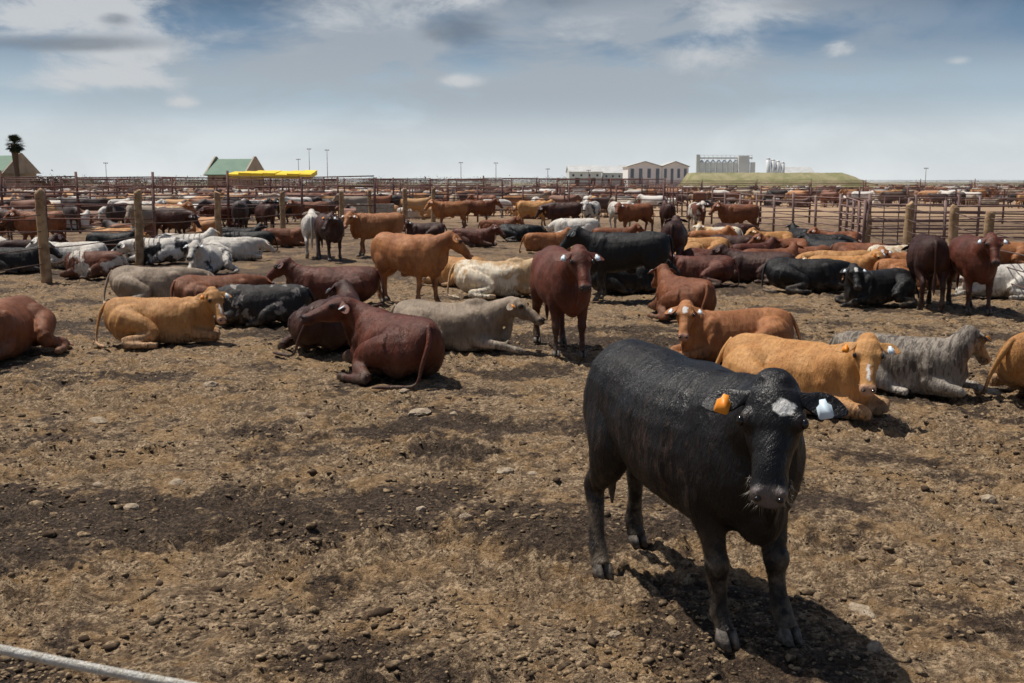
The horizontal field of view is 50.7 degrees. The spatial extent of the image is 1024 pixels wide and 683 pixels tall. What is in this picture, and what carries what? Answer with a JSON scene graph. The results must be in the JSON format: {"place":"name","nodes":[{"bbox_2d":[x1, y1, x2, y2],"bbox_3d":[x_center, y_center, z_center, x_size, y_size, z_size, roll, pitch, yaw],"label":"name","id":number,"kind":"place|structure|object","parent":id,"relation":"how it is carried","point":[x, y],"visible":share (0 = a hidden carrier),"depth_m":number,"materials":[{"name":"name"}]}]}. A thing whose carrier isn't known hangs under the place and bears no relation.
{"place":"outdoors","nodes":[
{"label":"outdoors","id":0,"kind":"place"},
{"bbox_2d":[1,173,36,186],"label":"walls","id":1,"kind":"structure","parent":0,"point":[13,175],"depth_m":196.15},
{"bbox_2d":[0,155,11,172],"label":"roof","id":2,"kind":"structure","parent":1,"relation":"on","point":[5,160],"depth_m":194.61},
{"bbox_2d":[2,153,40,173],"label":"gable parapets","id":3,"kind":"object","parent":2,"relation":"attached to","point":[26,166],"visible":0.86,"depth_m":196.54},
{"bbox_2d":[207,175,262,189],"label":"walls","id":4,"kind":"structure","parent":0,"point":[217,176],"depth_m":193.84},
{"bbox_2d":[204,159,251,174],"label":"roof","id":5,"kind":"structure","parent":4,"relation":"on","point":[220,166],"depth_m":195.20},
{"bbox_2d":[203,156,263,175],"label":"gable parapets","id":6,"kind":"object","parent":5,"relation":"attached to","point":[254,164],"visible":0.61,"depth_m":196.08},
{"bbox_2d":[0,181,1023,682],"bbox_3d":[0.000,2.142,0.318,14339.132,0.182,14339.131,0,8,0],"label":"ground","id":7,"kind":"structure","parent":0,"point":[66,593],"depth_m":7.16,"materials":[{"name":"soil"}]},
{"bbox_2d":[6,134,26,186],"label":"palm tree","id":8,"kind":"object","parent":7,"relation":"on","point":[14,148],"visible":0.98,"depth_m":189.85,"materials":[{"name":"green plant"}]},
{"bbox_2d":[0,208,47,239],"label":"standing dark brown cow","id":9,"kind":"object","parent":7,"relation":"on","point":[9,225],"visible":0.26,"depth_m":35.62},
{"bbox_2d":[0,242,62,273],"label":"lying black cow","id":10,"kind":"object","parent":7,"relation":"on","point":[18,259],"visible":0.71,"depth_m":25.35},
{"bbox_2d":[0,209,66,239],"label":"standing brown cow","id":11,"kind":"object","parent":7,"relation":"on","point":[56,224],"visible":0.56,"depth_m":33.12},
{"bbox_2d":[0,233,67,247],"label":"lying dark brown cow","id":12,"kind":"object","parent":7,"relation":"on","point":[57,237],"visible":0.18,"depth_m":28.67},
{"bbox_2d":[0,295,73,359],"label":"lying brown cow","id":13,"kind":"object","parent":7,"relation":"on","point":[26,322],"visible":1,"depth_m":13.50},
{"bbox_2d":[25,237,107,267],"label":"lying white cow","id":14,"kind":"object","parent":7,"relation":"on","point":[64,251],"visible":0.38,"depth_m":26.95},
{"bbox_2d":[0,189,155,244],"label":"pipe fence","id":15,"kind":"object","parent":7,"relation":"on","point":[153,212],"visible":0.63,"depth_m":30.62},
{"bbox_2d":[58,250,128,278],"bbox_3d":[-9.407,-1.746,24.334,1.860,0.643,1.004,1,9,10],"label":"lying red and white cow","id":16,"kind":"object","parent":7,"relation":"on","point":[87,264],"visible":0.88,"depth_m":23.95},
{"bbox_2d":[0,644,196,682],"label":"rope fence","id":17,"kind":"object","parent":7,"relation":"on","point":[72,664],"visible":1,"depth_m":1.50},
{"bbox_2d":[86,227,134,252],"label":"lying black cow","id":18,"kind":"object","parent":7,"relation":"on","point":[98,236],"visible":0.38,"depth_m":32.65},
{"bbox_2d":[111,237,187,263],"bbox_3d":[-9.522,-2.430,28.683,2.230,0.726,1.089,1,8,5],"label":"lying black and white cow","id":19,"kind":"object","parent":7,"relation":"on","point":[163,250],"visible":0.88,"depth_m":28.26},
{"bbox_2d":[103,265,214,302],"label":"lying taupe cow","id":20,"kind":"object","parent":7,"relation":"on","point":[136,281],"visible":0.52,"depth_m":19.04},
{"bbox_2d":[95,286,231,349],"bbox_3d":[-4.642,-0.342,14.420,1.772,0.769,1.000,-2,9,-14],"label":"lying tan cow","id":21,"kind":"object","parent":7,"relation":"on","point":[136,322],"visible":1,"depth_m":14.33},
{"bbox_2d":[153,207,201,237],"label":"standing dark brown cow","id":22,"kind":"object","parent":7,"relation":"on","point":[174,216],"visible":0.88,"depth_m":37.39},
{"bbox_2d":[0,170,375,233],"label":"pipe fence","id":23,"kind":"object","parent":7,"relation":"on","point":[152,177],"visible":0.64,"depth_m":44.91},
{"bbox_2d":[155,228,220,257],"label":"lying white cow","id":24,"kind":"object","parent":7,"relation":"on","point":[199,237],"visible":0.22,"depth_m":30.73},
{"bbox_2d":[183,240,239,273],"bbox_3d":[-7.001,-1.976,25.174,1.082,0.847,2.163,1,8,5],"label":"lying black and white cow","id":25,"kind":"object","parent":7,"relation":"on","point":[214,258],"visible":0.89,"depth_m":24.81},
{"bbox_2d":[0,187,435,283],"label":"timber post fence","id":26,"kind":"object","parent":7,"relation":"on","point":[42,231],"visible":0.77,"depth_m":28.08,"materials":[{"name":"wood"}]},
{"bbox_2d":[198,203,247,227],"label":"standing red cow","id":27,"kind":"object","parent":7,"relation":"on","point":[211,211],"visible":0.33,"depth_m":45.51},
{"bbox_2d":[170,273,275,297],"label":"lying brown cow","id":28,"kind":"object","parent":7,"relation":"on","point":[187,285],"visible":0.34,"depth_m":17.54},
{"bbox_2d":[200,236,276,261],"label":"lying white cow","id":29,"kind":"object","parent":7,"relation":"on","point":[242,248],"visible":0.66,"depth_m":29.44},
{"bbox_2d":[223,230,277,249],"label":"lying black cow","id":30,"kind":"object","parent":7,"relation":"on","point":[268,236],"visible":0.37,"depth_m":33.38},
{"bbox_2d":[214,284,315,326],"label":"lying mottled black cow","id":31,"kind":"object","parent":7,"relation":"on","point":[251,305],"visible":0.77,"depth_m":16.12},
{"bbox_2d":[254,201,275,227],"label":"standing dark brown cow","id":32,"kind":"object","parent":7,"relation":"on","point":[260,211],"visible":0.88,"depth_m":43.19},
{"bbox_2d":[229,170,316,189],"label":"yellow roof feed shelter","id":33,"kind":"object","parent":7,"relation":"on","point":[309,173],"visible":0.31,"depth_m":174.67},
{"bbox_2d":[261,227,304,246],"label":"lying brown cow","id":34,"kind":"object","parent":7,"relation":"on","point":[287,237],"visible":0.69,"depth_m":35.63},
{"bbox_2d":[285,199,330,218],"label":"standing brown cow","id":35,"kind":"object","parent":7,"relation":"on","point":[296,210],"visible":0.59,"depth_m":48.36},
{"bbox_2d":[301,209,320,258],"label":"standing white cow","id":36,"kind":"object","parent":7,"relation":"on","point":[307,225],"visible":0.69,"depth_m":30.41},
{"bbox_2d":[273,279,359,356],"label":"lying dark brown cow","id":37,"kind":"object","parent":7,"relation":"on","point":[330,336],"visible":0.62,"depth_m":13.43},
{"bbox_2d":[265,257,384,306],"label":"lying red cow","id":38,"kind":"object","parent":7,"relation":"on","point":[364,281],"visible":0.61,"depth_m":18.78},
{"bbox_2d":[314,212,343,260],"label":"standing dark brown cow","id":39,"kind":"object","parent":7,"relation":"on","point":[329,228],"visible":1,"depth_m":29.36},
{"bbox_2d":[340,211,405,256],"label":"standing orange cow","id":40,"kind":"object","parent":7,"relation":"on","point":[364,226],"visible":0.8,"depth_m":31.16},
{"bbox_2d":[300,297,445,389],"bbox_3d":[-1.480,-0.019,12.028,1.133,0.846,1.994,-6,10,-35],"label":"lying red cow","id":41,"kind":"object","parent":7,"relation":"on","point":[395,346],"visible":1,"depth_m":11.54},
{"bbox_2d":[356,204,393,213],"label":"concrete water trough","id":42,"kind":"object","parent":7,"relation":"on","point":[383,208],"visible":0.47,"depth_m":59.57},
{"bbox_2d":[370,231,473,301],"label":"standing orange cow","id":43,"kind":"object","parent":7,"relation":"on","point":[419,257],"visible":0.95,"depth_m":18.71},
{"bbox_2d":[403,219,446,234],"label":"lying dark brown cow","id":44,"kind":"object","parent":7,"relation":"on","point":[436,228],"visible":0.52,"depth_m":40.09},
{"bbox_2d":[423,199,467,227],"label":"standing orange cow","id":45,"kind":"object","parent":7,"relation":"on","point":[442,210],"visible":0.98,"depth_m":49.37},
{"bbox_2d":[408,256,483,285],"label":"lying tan cow","id":46,"kind":"object","parent":7,"relation":"on","point":[442,279],"visible":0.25,"depth_m":22.25},
{"bbox_2d":[390,296,545,353],"bbox_3d":[-0.624,-0.218,13.783,2.114,0.723,1.015,1,8,6],"label":"lying taupe cow","id":47,"kind":"object","parent":7,"relation":"on","point":[473,324],"visible":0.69,"depth_m":13.67},
{"bbox_2d":[452,224,505,246],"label":"lying red cow","id":48,"kind":"object","parent":7,"relation":"on","point":[477,237],"visible":0.88,"depth_m":35.57},
{"bbox_2d":[460,198,503,225],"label":"standing brown cow","id":49,"kind":"object","parent":7,"relation":"on","point":[486,208],"visible":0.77,"depth_m":52.44},
{"bbox_2d":[447,257,532,298],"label":"lying cream cow","id":50,"kind":"object","parent":7,"relation":"on","point":[474,278],"visible":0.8,"depth_m":20.20},
{"bbox_2d":[478,216,524,234],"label":"lying brown cow","id":51,"kind":"object","parent":7,"relation":"on","point":[489,223],"visible":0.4,"depth_m":43.58},
{"bbox_2d":[28,170,993,188],"bbox_3d":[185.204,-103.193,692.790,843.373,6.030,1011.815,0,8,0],"label":"distant tree line","id":52,"kind":"object","parent":7,"relation":"on","point":[196,182],"visible":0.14,"depth_m":396.90,"materials":[{"name":"green plant"}]},
{"bbox_2d":[0,278,1023,682],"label":"dirt clods","id":53,"kind":"object","parent":7,"relation":"on","point":[380,612],"visible":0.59,"depth_m":5.68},
{"bbox_2d":[0,184,1023,239],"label":"distant cattle herd","id":54,"kind":"object","parent":7,"relation":"on","point":[413,205],"visible":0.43,"depth_m":73.17},
{"bbox_2d":[2,176,1023,218],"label":"distant pipe fences","id":55,"kind":"object","parent":7,"relation":"on","point":[555,182],"visible":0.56,"depth_m":92.06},
{"bbox_2d":[495,223,548,241],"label":"lying black cow","id":56,"kind":"object","parent":7,"relation":"on","point":[515,232],"visible":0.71,"depth_m":38.82},
{"bbox_2d":[516,199,553,226],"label":"standing tan cow","id":57,"kind":"object","parent":7,"relation":"on","point":[525,208],"visible":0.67,"depth_m":50.42},
{"bbox_2d":[519,227,571,251],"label":"lying orange cow","id":58,"kind":"object","parent":7,"relation":"on","point":[537,242],"visible":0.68,"depth_m":32.59},
{"bbox_2d":[88,342,1023,652],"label":"field stones","id":59,"kind":"object","parent":7,"relation":"on","point":[876,646],"visible":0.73,"depth_m":7.45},
{"bbox_2d":[535,202,582,221],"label":"standing dark brown cow","id":60,"kind":"object","parent":7,"relation":"on","point":[556,210],"visible":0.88,"depth_m":47.45},
{"bbox_2d":[529,244,604,358],"bbox_3d":[0.657,-0.550,13.573,0.693,1.424,2.245,-1,9,-10],"label":"standing red cow","id":61,"kind":"object","parent":7,"relation":"on","point":[560,282],"visible":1,"depth_m":13.22},
{"bbox_2d":[431,184,713,223],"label":"pipe fence","id":62,"kind":"object","parent":7,"relation":"on","point":[568,193],"visible":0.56,"depth_m":55.91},
{"bbox_2d":[545,218,600,232],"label":"lying white cow","id":63,"kind":"object","parent":7,"relation":"on","point":[562,224],"visible":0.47,"depth_m":41.52},
{"bbox_2d":[566,165,601,181],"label":"grey mill shed","id":64,"kind":"structure","parent":7,"relation":"on","point":[576,171],"depth_m":405.55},
{"bbox_2d":[581,200,600,227],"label":"standing black and white cow","id":65,"kind":"object","parent":7,"relation":"on","point":[592,209],"visible":0.86,"depth_m":48.04},
{"bbox_2d":[601,166,622,181],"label":"grey mill shed","id":66,"kind":"structure","parent":7,"relation":"on","point":[612,172],"depth_m":415.47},
{"bbox_2d":[559,226,673,300],"bbox_3d":[1.866,-1.429,19.726,2.138,1.356,0.660,1,8,4],"label":"standing black cow","id":67,"kind":"object","parent":7,"relation":"on","point":[630,253],"visible":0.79,"depth_m":19.46},
{"bbox_2d":[592,223,644,232],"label":"lying brown cow","id":68,"kind":"object","parent":7,"relation":"on","point":[635,228],"visible":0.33,"depth_m":36.19},
{"bbox_2d":[608,200,633,227],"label":"standing white cow","id":69,"kind":"object","parent":7,"relation":"on","point":[611,211],"visible":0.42,"depth_m":47.89},
{"bbox_2d":[612,202,653,230],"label":"standing brown cow","id":70,"kind":"object","parent":7,"relation":"on","point":[625,213],"visible":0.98,"depth_m":44.44},
{"bbox_2d":[590,258,680,293],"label":"lying black cow","id":71,"kind":"object","parent":7,"relation":"on","point":[637,282],"visible":0.52,"depth_m":20.67},
{"bbox_2d":[658,200,675,227],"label":"standing dark brown cow","id":72,"kind":"object","parent":7,"relation":"on","point":[667,210],"visible":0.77,"depth_m":44.58},
{"bbox_2d":[660,215,687,254],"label":"standing dark brown cow","id":73,"kind":"object","parent":7,"relation":"on","point":[674,228],"visible":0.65,"depth_m":24.55},
{"bbox_2d":[647,264,716,321],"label":"lying brown cow","id":74,"kind":"object","parent":7,"relation":"on","point":[671,287],"visible":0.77,"depth_m":16.86},
{"bbox_2d":[687,201,709,230],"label":"standing red and white cow","id":75,"kind":"object","parent":7,"relation":"on","point":[696,211],"visible":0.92,"depth_m":45.63},
{"bbox_2d":[668,250,739,286],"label":"lying red cow","id":76,"kind":"object","parent":7,"relation":"on","point":[717,270],"visible":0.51,"depth_m":22.40},
{"bbox_2d":[688,237,730,248],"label":"lying tan cow","id":77,"kind":"object","parent":7,"relation":"on","point":[709,242],"visible":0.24,"depth_m":29.77},
{"bbox_2d":[682,247,741,255],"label":"lying red cow","id":78,"kind":"object","parent":7,"relation":"on","point":[692,251],"visible":0.2,"depth_m":24.79},
{"bbox_2d":[688,225,737,237],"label":"lying orange cow","id":79,"kind":"object","parent":7,"relation":"on","point":[728,230],"visible":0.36,"depth_m":34.20},
{"bbox_2d":[583,338,848,651],"bbox_3d":[0.912,0.683,5.439,0.755,1.371,2.119,-4,9,-23],"label":"black steer","id":80,"kind":"object","parent":7,"relation":"on","point":[715,453],"visible":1,"depth_m":5.08,"materials":[{"name":"black"}]},
{"bbox_2d":[696,155,754,172],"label":"grain silo plant","id":81,"kind":"object","parent":7,"relation":"on","point":[741,164],"visible":0.68,"depth_m":512.17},
{"bbox_2d":[711,234,752,247],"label":"lying dark brown cow","id":82,"kind":"object","parent":7,"relation":"on","point":[736,239],"visible":0.13,"depth_m":31.06},
{"bbox_2d":[664,300,801,361],"bbox_3d":[2.645,-0.129,13.004,1.842,0.774,0.997,-1,9,-7],"label":"lying orange cow","id":83,"kind":"object","parent":7,"relation":"on","point":[704,335],"visible":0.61,"depth_m":12.87},
{"bbox_2d":[708,202,759,226],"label":"standing brown cow","id":84,"kind":"object","parent":7,"relation":"on","point":[737,213],"visible":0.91,"depth_m":42.47},
{"bbox_2d":[712,223,760,234],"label":"lying dark brown cow","id":85,"kind":"object","parent":7,"relation":"on","point":[744,227],"visible":0.22,"depth_m":39.70},
{"bbox_2d":[708,244,794,283],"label":"lying dark brown cow","id":86,"kind":"object","parent":7,"relation":"on","point":[750,265],"visible":0.59,"depth_m":23.27},
{"bbox_2d":[730,236,782,250],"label":"lying red cow","id":87,"kind":"object","parent":7,"relation":"on","point":[772,242],"visible":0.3,"depth_m":27.25},
{"bbox_2d":[745,227,793,238],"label":"lying tan cow","id":88,"kind":"object","parent":7,"relation":"on","point":[753,231],"visible":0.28,"depth_m":33.19},
{"bbox_2d":[743,242,803,256],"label":"lying brown cow","id":89,"kind":"object","parent":7,"relation":"on","point":[792,248],"visible":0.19,"depth_m":24.94},
{"bbox_2d":[766,158,784,172],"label":"grain silo row","id":90,"kind":"object","parent":7,"relation":"on","point":[780,168],"visible":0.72,"depth_m":492.87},
{"bbox_2d":[748,233,807,248],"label":"lying brown cow","id":91,"kind":"object","parent":7,"relation":"on","point":[759,238],"visible":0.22,"depth_m":29.31},
{"bbox_2d":[711,190,869,242],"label":"pipe fence","id":92,"kind":"object","parent":7,"relation":"on","point":[847,213],"visible":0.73,"depth_m":40.45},
{"bbox_2d":[761,257,849,293],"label":"lying black cow","id":93,"kind":"object","parent":7,"relation":"on","point":[796,275],"visible":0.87,"depth_m":21.10},
{"bbox_2d":[715,332,900,421],"bbox_3d":[2.673,0.262,10.150,1.914,0.830,1.080,7,11,39],"label":"lying tan cow","id":94,"kind":"object","parent":7,"relation":"on","point":[844,373],"visible":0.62,"depth_m":9.88},
{"bbox_2d":[797,233,847,246],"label":"lying black cow","id":95,"kind":"object","parent":7,"relation":"on","point":[810,241],"visible":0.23,"depth_m":29.00},
{"bbox_2d":[795,250,868,258],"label":"lying tan cow","id":96,"kind":"object","parent":7,"relation":"on","point":[806,255],"visible":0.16,"depth_m":24.17},
{"bbox_2d":[809,234,858,242],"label":"lying black cow","id":97,"kind":"object","parent":7,"relation":"on","point":[835,237],"visible":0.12,"depth_m":31.55},
{"bbox_2d":[807,227,861,242],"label":"lying brown cow","id":98,"kind":"object","parent":7,"relation":"on","point":[816,230],"visible":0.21,"depth_m":33.28},
{"bbox_2d":[808,249,885,279],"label":"lying tan cow","id":99,"kind":"object","parent":7,"relation":"on","point":[868,261],"visible":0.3,"depth_m":22.50},
{"bbox_2d":[830,242,888,250],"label":"lying brown cow","id":100,"kind":"object","parent":7,"relation":"on","point":[845,246],"visible":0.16,"depth_m":27.25},
{"bbox_2d":[711,186,1023,223],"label":"pipe fence","id":101,"kind":"object","parent":7,"relation":"on","point":[906,194],"visible":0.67,"depth_m":54.78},
{"bbox_2d":[834,263,925,307],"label":"lying black cow","id":102,"kind":"object","parent":7,"relation":"on","point":[863,286],"visible":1,"depth_m":18.75},
{"bbox_2d":[877,246,906,258],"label":"lying orange cow","id":103,"kind":"object","parent":7,"relation":"on","point":[890,254],"visible":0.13,"depth_m":23.52},
{"bbox_2d":[873,258,939,290],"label":"lying orange cow","id":104,"kind":"object","parent":7,"relation":"on","point":[886,263],"visible":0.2,"depth_m":21.50},
{"bbox_2d":[868,194,959,243],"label":"pipe gate","id":105,"kind":"structure","parent":7,"relation":"on","point":[915,196],"depth_m":32.95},
{"bbox_2d":[829,325,1000,397],"bbox_3d":[4.150,0.149,11.252,1.750,0.735,0.947,7,11,38],"label":"lying brindle cow","id":106,"kind":"object","parent":7,"relation":"on","point":[930,366],"visible":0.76,"depth_m":10.89},
{"bbox_2d":[901,233,949,311],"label":"standing dark brown cow","id":107,"kind":"object","parent":7,"relation":"on","point":[928,257],"visible":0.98,"depth_m":17.98},
{"bbox_2d":[838,194,1023,235],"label":"pipe fence","id":108,"kind":"object","parent":7,"relation":"on","point":[979,198],"visible":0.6,"depth_m":37.81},
{"bbox_2d":[861,200,1023,244],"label":"pipe fence","id":109,"kind":"object","parent":7,"relation":"on","point":[944,221],"visible":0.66,"depth_m":30.84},
{"bbox_2d":[864,200,1023,288],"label":"timber post fence","id":110,"kind":"object","parent":7,"relation":"on","point":[989,220],"visible":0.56,"depth_m":23.91,"materials":[{"name":"wood"}]},
{"bbox_2d":[945,232,1010,314],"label":"standing red cow","id":111,"kind":"object","parent":7,"relation":"on","point":[974,258],"visible":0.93,"depth_m":17.69},
{"bbox_2d":[951,264,1023,299],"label":"lying white cow","id":112,"kind":"object","parent":7,"relation":"on","point":[1005,277],"visible":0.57,"depth_m":20.03},
{"bbox_2d":[973,332,1023,394],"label":"lying tan cow","id":113,"kind":"object","parent":7,"relation":"on","point":[1008,366],"visible":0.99,"depth_m":10.67},
{"bbox_2d":[977,236,1023,264],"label":"lying orange cow","id":114,"kind":"object","parent":7,"relation":"on","point":[1010,258],"visible":0.34,"depth_m":27.32},
{"bbox_2d":[0,0,1023,180],"label":"sky","id":115,"kind":"structure","parent":0,"point":[861,89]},
{"bbox_2d":[622,161,661,183],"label":"striped warehouse","id":116,"kind":"structure","parent":0,"point":[646,170],"depth_m":294.43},
{"bbox_2d":[661,161,689,186],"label":"striped warehouse","id":117,"kind":"structure","parent":0,"point":[673,170],"depth_m":294.39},
{"bbox_2d":[680,172,878,188],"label":"grassy embankment","id":118,"kind":"structure","parent":0,"point":[829,178],"depth_m":239.78,"materials":[{"name":"green plant"}]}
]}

